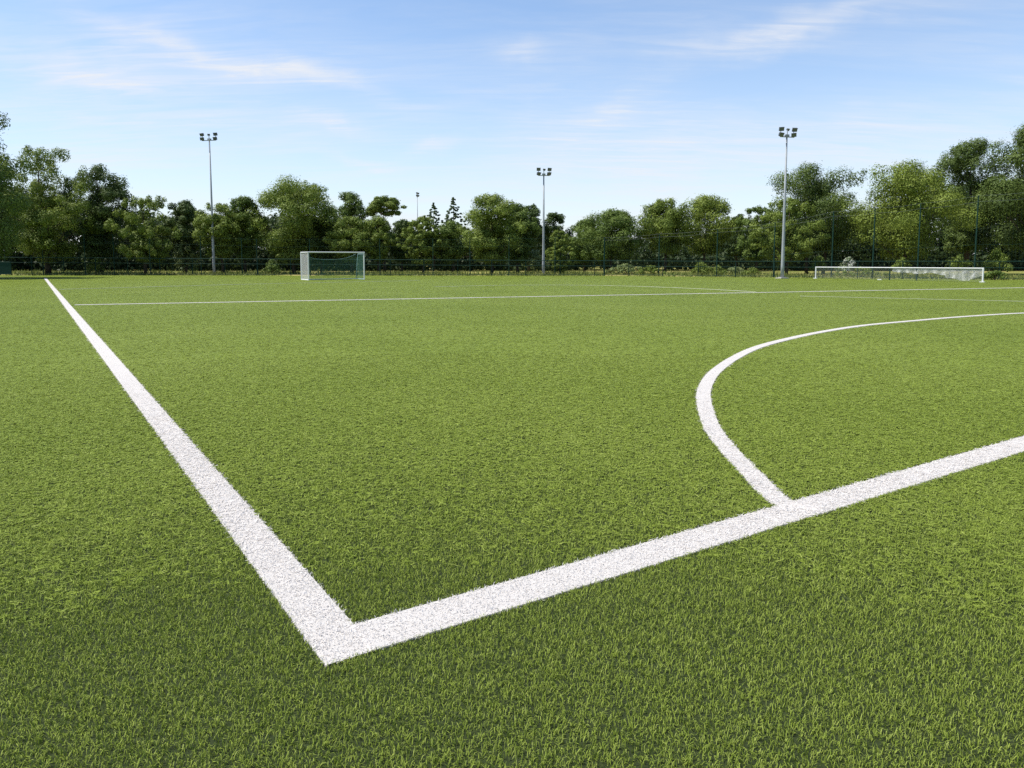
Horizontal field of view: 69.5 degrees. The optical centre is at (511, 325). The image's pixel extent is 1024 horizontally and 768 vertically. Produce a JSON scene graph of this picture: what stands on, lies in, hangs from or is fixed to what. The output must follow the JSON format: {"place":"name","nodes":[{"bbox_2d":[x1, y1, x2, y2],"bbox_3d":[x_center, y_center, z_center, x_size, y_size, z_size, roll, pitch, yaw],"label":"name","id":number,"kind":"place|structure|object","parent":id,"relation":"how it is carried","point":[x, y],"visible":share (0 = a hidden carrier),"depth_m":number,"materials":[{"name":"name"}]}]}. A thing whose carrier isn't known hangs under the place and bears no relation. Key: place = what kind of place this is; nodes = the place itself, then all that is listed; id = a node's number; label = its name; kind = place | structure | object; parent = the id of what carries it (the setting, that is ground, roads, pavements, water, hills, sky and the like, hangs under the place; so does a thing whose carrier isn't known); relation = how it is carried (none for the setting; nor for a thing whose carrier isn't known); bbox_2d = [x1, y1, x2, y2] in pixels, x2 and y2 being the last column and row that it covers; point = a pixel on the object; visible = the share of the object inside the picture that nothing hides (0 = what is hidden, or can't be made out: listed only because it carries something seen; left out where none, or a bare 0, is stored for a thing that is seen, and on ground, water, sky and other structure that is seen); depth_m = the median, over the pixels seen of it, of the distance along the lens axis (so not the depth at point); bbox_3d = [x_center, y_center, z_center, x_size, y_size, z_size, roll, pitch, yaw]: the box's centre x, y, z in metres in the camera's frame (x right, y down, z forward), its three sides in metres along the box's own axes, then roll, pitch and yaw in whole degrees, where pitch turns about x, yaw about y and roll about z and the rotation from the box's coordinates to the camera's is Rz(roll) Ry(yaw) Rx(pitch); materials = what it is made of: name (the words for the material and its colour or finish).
{"place":"outdoors","nodes":[
{"label":"outdoors","id":0,"kind":"place"},
{"bbox_2d":[0,0,1023,253],"label":"sky","id":1,"kind":"structure","parent":0,"point":[629,105],"materials":[{"name":"blue"}]},
{"bbox_2d":[1,264,1023,279],"bbox_3d":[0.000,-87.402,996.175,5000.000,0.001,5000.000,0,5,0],"label":"ground","id":2,"kind":"structure","parent":0,"point":[761,271],"depth_m":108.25,"materials":[{"name":"green plant"}]},
{"bbox_2d":[0,112,37,261],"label":"deciduous tree","id":3,"kind":"object","parent":2,"relation":"on","point":[9,228],"visible":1,"depth_m":66.72,"materials":[{"name":"green plant"}]},
{"bbox_2d":[0,145,113,274],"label":"deciduous tree","id":4,"kind":"object","parent":2,"relation":"on","point":[40,221],"visible":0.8,"depth_m":81.15,"materials":[{"name":"green plant"}]},
{"bbox_2d":[86,257,105,272],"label":"shrub","id":5,"kind":"object","parent":2,"relation":"on","point":[92,265],"visible":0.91,"depth_m":82.42,"materials":[{"name":"green plant"}]},
{"bbox_2d":[56,163,140,272],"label":"deciduous tree","id":6,"kind":"object","parent":2,"relation":"on","point":[115,190],"visible":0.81,"depth_m":83.41,"materials":[{"name":"green plant"}]},
{"bbox_2d":[103,194,183,273],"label":"deciduous tree","id":7,"kind":"object","parent":2,"relation":"on","point":[141,232],"visible":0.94,"depth_m":81.63,"materials":[{"name":"green plant"}]},
{"bbox_2d":[158,199,201,271],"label":"deciduous tree","id":8,"kind":"object","parent":2,"relation":"on","point":[184,211],"visible":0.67,"depth_m":87.53,"materials":[{"name":"green plant"}]},
{"bbox_2d":[172,240,199,271],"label":"shrub","id":9,"kind":"object","parent":2,"relation":"on","point":[179,253],"visible":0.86,"depth_m":87.55,"materials":[{"name":"green plant"}]},
{"bbox_2d":[200,133,217,270],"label":"floodlight mast","id":10,"kind":"object","parent":2,"relation":"on","point":[212,225],"visible":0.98,"depth_m":82.83,"materials":[{"name":"metal"}]},
{"bbox_2d":[191,202,249,270],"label":"deciduous tree","id":11,"kind":"object","parent":2,"relation":"on","point":[223,222],"visible":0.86,"depth_m":84.61,"materials":[{"name":"green plant"}]},
{"bbox_2d":[223,195,270,273],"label":"deciduous tree","id":12,"kind":"object","parent":2,"relation":"on","point":[240,204],"visible":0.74,"depth_m":86.78,"materials":[{"name":"green plant"}]},
{"bbox_2d":[262,259,279,272],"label":"shrub","id":13,"kind":"object","parent":2,"relation":"on","point":[269,266],"visible":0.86,"depth_m":83.27,"materials":[{"name":"green plant"}]},
{"bbox_2d":[241,174,341,273],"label":"deciduous tree","id":14,"kind":"object","parent":2,"relation":"on","point":[297,204],"visible":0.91,"depth_m":85.04,"materials":[{"name":"green plant"}]},
{"bbox_2d":[3,234,603,275],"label":"ball stop net","id":15,"kind":"object","parent":2,"relation":"on","point":[345,244],"visible":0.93,"depth_m":79.45,"materials":[{"name":"fabric"}]},
{"bbox_2d":[292,216,347,273],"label":"deciduous tree","id":16,"kind":"object","parent":2,"relation":"on","point":[318,228],"visible":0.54,"depth_m":87.29,"materials":[{"name":"green plant"}]},
{"bbox_2d":[322,216,375,271],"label":"deciduous tree","id":17,"kind":"object","parent":2,"relation":"on","point":[342,233],"visible":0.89,"depth_m":84.73,"materials":[{"name":"green plant"}]},
{"bbox_2d":[332,191,369,271],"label":"deciduous tree","id":18,"kind":"object","parent":2,"relation":"on","point":[351,207],"visible":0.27,"depth_m":95.61,"materials":[{"name":"green plant"}]},
{"bbox_2d":[361,215,396,270],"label":"deciduous tree","id":19,"kind":"object","parent":2,"relation":"on","point":[381,225],"visible":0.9,"depth_m":85.78,"materials":[{"name":"green plant"}]},
{"bbox_2d":[365,195,407,270],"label":"umbrella tree","id":20,"kind":"object","parent":2,"relation":"on","point":[377,205],"visible":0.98,"depth_m":98.09,"materials":[{"name":"green plant"}]},
{"bbox_2d":[389,218,417,270],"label":"deciduous tree","id":21,"kind":"object","parent":2,"relation":"on","point":[399,252],"visible":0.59,"depth_m":87.87,"materials":[{"name":"green plant"}]},
{"bbox_2d":[416,192,418,217],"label":"floodlight mast","id":22,"kind":"object","parent":2,"relation":"on","point":[417,195],"visible":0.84,"depth_m":148.36,"materials":[{"name":"metal"}]},
{"bbox_2d":[396,215,444,272],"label":"deciduous tree","id":23,"kind":"object","parent":2,"relation":"on","point":[422,235],"visible":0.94,"depth_m":84.56,"materials":[{"name":"green plant"}]},
{"bbox_2d":[419,202,443,270],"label":"conifer tree","id":24,"kind":"object","parent":2,"relation":"on","point":[434,208],"visible":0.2,"depth_m":110.76,"materials":[{"name":"green plant"}]},
{"bbox_2d":[427,220,472,266],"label":"deciduous tree","id":25,"kind":"object","parent":2,"relation":"on","point":[450,254],"visible":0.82,"depth_m":85.49,"materials":[{"name":"green plant"}]},
{"bbox_2d":[442,197,474,270],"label":"conifer tree","id":26,"kind":"object","parent":2,"relation":"on","point":[455,214],"visible":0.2,"depth_m":108.75,"materials":[{"name":"green plant"}]},
{"bbox_2d":[456,192,527,273],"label":"deciduous tree","id":27,"kind":"object","parent":2,"relation":"on","point":[491,224],"visible":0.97,"depth_m":82.24,"materials":[{"name":"green plant"}]},
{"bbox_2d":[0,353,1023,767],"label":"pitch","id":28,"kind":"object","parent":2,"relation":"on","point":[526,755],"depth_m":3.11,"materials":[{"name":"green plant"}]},
{"bbox_2d":[0,262,11,274],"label":"screen panel","id":29,"kind":"object","parent":28,"relation":"on","point":[5,267],"visible":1,"depth_m":78.75,"materials":[{"name":"green paint"}]},
{"bbox_2d":[44,278,375,666],"bbox_3d":[-21.775,-1.527,35.406,0.355,0.039,77.516,-3,6,-33],"label":"touchline","id":30,"kind":"object","parent":28,"relation":"on","point":[319,617],"visible":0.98,"depth_m":4.35,"materials":[{"name":"white paint"}]},
{"bbox_2d":[300,252,364,279],"bbox_3d":[-14.960,-5.020,61.628,4.860,2.333,2.038,-3,6,-33],"label":"football goal","id":31,"kind":"object","parent":28,"relation":"on","point":[308,260],"visible":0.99,"depth_m":62.04,"materials":[{"name":"white paint"}]},
{"bbox_2d":[0,275,1023,767],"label":"turf grass","id":32,"kind":"structure","parent":28,"relation":"on","point":[440,333],"depth_m":5.90,"materials":[{"name":"green plant"}]},
{"bbox_2d":[79,287,1023,304],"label":"cross line","id":33,"kind":"object","parent":28,"relation":"on","point":[497,297],"visible":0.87,"depth_m":32.14,"materials":[{"name":"white paint"}]},
{"bbox_2d":[436,285,754,291],"bbox_3d":[5.166,-2.336,44.500,18.943,0.024,6.420,2,6,23],"label":"arc line","id":34,"kind":"object","parent":28,"relation":"on","point":[611,285],"visible":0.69,"depth_m":45.42,"materials":[{"name":"white paint"}]},
{"bbox_2d":[349,435,1023,652],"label":"goal line","id":35,"kind":"object","parent":28,"relation":"on","point":[386,631],"visible":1,"depth_m":4.08,"materials":[{"name":"white paint"}]},
{"bbox_2d":[776,127,797,278],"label":"floodlight mast","id":36,"kind":"object","parent":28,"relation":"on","point":[793,134],"visible":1,"depth_m":65.05,"materials":[{"name":"metal"}]},
{"bbox_2d":[695,313,1023,512],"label":"arc line","id":37,"kind":"object","parent":28,"relation":"on","point":[761,483],"visible":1,"depth_m":7.12,"materials":[{"name":"white paint"}]},
{"bbox_2d":[814,267,983,281],"bbox_3d":[30.912,-4.250,60.100,0.238,1.098,13.963,-4,6,-35],"label":"goal","id":38,"kind":"object","parent":28,"relation":"on","point":[949,272],"visible":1,"depth_m":57.87,"materials":[{"name":"white paint"}]},
{"bbox_2d":[813,296,998,300],"bbox_3d":[17.194,-1.138,31.094,9.600,0.026,0.274,3,6,31],"label":"line","id":39,"kind":"object","parent":28,"relation":"on","point":[907,298],"visible":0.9,"depth_m":31.30,"materials":[{"name":"white paint"}]},
{"bbox_2d":[0,179,1023,270],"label":"woodland","id":40,"kind":"object","parent":2,"relation":"on","point":[650,257],"visible":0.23,"depth_m":113.71,"materials":[{"name":"green plant"}]},
{"bbox_2d":[0,257,1023,278],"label":"perimeter fence","id":41,"kind":"object","parent":2,"relation":"on","point":[482,266],"visible":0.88,"depth_m":77.73,"materials":[{"name":"metal"}]},
{"bbox_2d":[501,203,541,271],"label":"deciduous tree","id":42,"kind":"object","parent":2,"relation":"on","point":[524,252],"visible":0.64,"depth_m":86.21,"materials":[{"name":"green plant"}]},
{"bbox_2d":[516,203,542,270],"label":"deciduous tree","id":43,"kind":"object","parent":2,"relation":"on","point":[534,211],"visible":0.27,"depth_m":100.42,"materials":[{"name":"green plant"}]},
{"bbox_2d":[521,249,550,269],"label":"shrub","id":44,"kind":"object","parent":2,"relation":"on","point":[536,253],"visible":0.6,"depth_m":89.00,"materials":[{"name":"green plant"}]},
{"bbox_2d":[537,168,551,273],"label":"floodlight mast","id":45,"kind":"object","parent":2,"relation":"on","point":[543,232],"visible":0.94,"depth_m":79.83,"materials":[{"name":"metal"}]},
{"bbox_2d":[536,212,573,271],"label":"deciduous tree","id":46,"kind":"object","parent":2,"relation":"on","point":[552,219],"visible":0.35,"depth_m":102.43,"materials":[{"name":"green plant"}]},
{"bbox_2d":[545,230,577,273],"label":"deciduous tree","id":47,"kind":"object","parent":2,"relation":"on","point":[560,254],"visible":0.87,"depth_m":82.18,"materials":[{"name":"green plant"}]},
{"bbox_2d":[563,220,600,271],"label":"deciduous tree","id":48,"kind":"object","parent":2,"relation":"on","point":[577,251],"visible":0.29,"depth_m":95.56,"materials":[{"name":"green plant"}]},
{"bbox_2d":[572,207,646,273],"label":"deciduous tree","id":49,"kind":"object","parent":2,"relation":"on","point":[613,224],"visible":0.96,"depth_m":89.34,"materials":[{"name":"green plant"}]},
{"bbox_2d":[605,263,644,274],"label":"shrub","id":50,"kind":"object","parent":2,"relation":"on","point":[625,269],"visible":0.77,"depth_m":83.52,"materials":[{"name":"green plant"}]},
{"bbox_2d":[637,265,665,273],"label":"shrub","id":51,"kind":"object","parent":2,"relation":"on","point":[651,269],"visible":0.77,"depth_m":81.56,"materials":[{"name":"green plant"}]},
{"bbox_2d":[635,198,695,271],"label":"deciduous tree","id":52,"kind":"object","parent":2,"relation":"on","point":[653,221],"visible":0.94,"depth_m":90.01,"materials":[{"name":"green plant"}]},
{"bbox_2d":[690,262,713,273],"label":"shrub","id":53,"kind":"object","parent":2,"relation":"on","point":[704,268],"visible":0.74,"depth_m":78.52,"materials":[{"name":"green plant"}]},
{"bbox_2d":[676,193,745,266],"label":"deciduous tree","id":54,"kind":"object","parent":2,"relation":"on","point":[707,208],"visible":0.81,"depth_m":92.52,"materials":[{"name":"green plant"}]},
{"bbox_2d":[706,265,727,274],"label":"shrub","id":55,"kind":"object","parent":2,"relation":"on","point":[719,271],"visible":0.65,"depth_m":78.58,"materials":[{"name":"green plant"}]},
{"bbox_2d":[719,214,748,266],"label":"pine tree","id":56,"kind":"object","parent":2,"relation":"on","point":[730,251],"visible":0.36,"depth_m":105.02,"materials":[{"name":"green plant"}]},
{"bbox_2d":[728,266,749,274],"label":"shrub","id":57,"kind":"object","parent":2,"relation":"on","point":[732,269],"visible":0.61,"depth_m":78.40,"materials":[{"name":"green plant"}]},
{"bbox_2d":[740,267,760,274],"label":"shrub","id":58,"kind":"object","parent":2,"relation":"on","point":[753,272],"visible":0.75,"depth_m":76.50,"materials":[{"name":"green plant"}]},
{"bbox_2d":[730,205,785,269],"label":"deciduous tree","id":59,"kind":"object","parent":2,"relation":"on","point":[746,222],"visible":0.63,"depth_m":87.09,"materials":[{"name":"green plant"}]},
{"bbox_2d":[747,196,830,273],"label":"deciduous tree","id":60,"kind":"object","parent":2,"relation":"on","point":[793,242],"visible":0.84,"depth_m":80.49,"materials":[{"name":"green plant"}]},
{"bbox_2d":[604,193,1023,278],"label":"ball stop net","id":61,"kind":"object","parent":2,"relation":"on","point":[874,221],"visible":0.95,"depth_m":67.06,"materials":[{"name":"fabric"}]},
{"bbox_2d":[809,255,826,271],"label":"shrub","id":62,"kind":"object","parent":2,"relation":"on","point":[820,258],"visible":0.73,"depth_m":79.56,"materials":[{"name":"green plant"}]},
{"bbox_2d":[767,160,885,273],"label":"pine tree","id":63,"kind":"object","parent":2,"relation":"on","point":[817,193],"visible":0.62,"depth_m":85.56,"materials":[{"name":"green plant"}]},
{"bbox_2d":[836,256,858,272],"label":"shrub","id":64,"kind":"object","parent":2,"relation":"on","point":[849,264],"visible":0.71,"depth_m":77.46,"materials":[{"name":"plant"}]},
{"bbox_2d":[835,268,887,276],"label":"shrub","id":65,"kind":"object","parent":2,"relation":"on","point":[865,270],"visible":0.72,"depth_m":71.30,"materials":[{"name":"green plant"}]},
{"bbox_2d":[892,257,912,269],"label":"shrub","id":66,"kind":"object","parent":2,"relation":"on","point":[900,263],"visible":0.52,"depth_m":75.55,"materials":[{"name":"green plant"}]},
{"bbox_2d":[829,158,993,274],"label":"deciduous tree","id":67,"kind":"object","parent":2,"relation":"on","point":[908,182],"visible":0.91,"depth_m":77.71,"materials":[{"name":"green plant"}]},
{"bbox_2d":[947,254,973,274],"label":"shrub","id":68,"kind":"object","parent":2,"relation":"on","point":[958,258],"visible":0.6,"depth_m":74.39,"materials":[{"name":"green plant"}]},
{"bbox_2d":[925,137,1012,273],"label":"pine tree","id":69,"kind":"object","parent":2,"relation":"on","point":[964,159],"visible":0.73,"depth_m":85.82,"materials":[{"name":"green plant"}]},
{"bbox_2d":[981,270,1008,279],"bbox_3d":[39.699,-4.140,60.974,1.906,0.996,2.012,-5,7,-41],"label":"shrub","id":70,"kind":"object","parent":2,"relation":"on","point":[995,273],"visible":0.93,"depth_m":60.66,"materials":[{"name":"green plant"}]},
{"bbox_2d":[967,124,1023,258],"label":"pine tree","id":71,"kind":"object","parent":2,"relation":"on","point":[1013,186],"visible":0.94,"depth_m":78.96,"materials":[{"name":"green plant"}]},
{"bbox_2d":[978,247,1014,271],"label":"shrub","id":72,"kind":"object","parent":2,"relation":"on","point":[996,254],"visible":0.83,"depth_m":75.37,"materials":[{"name":"green plant"}]}
]}

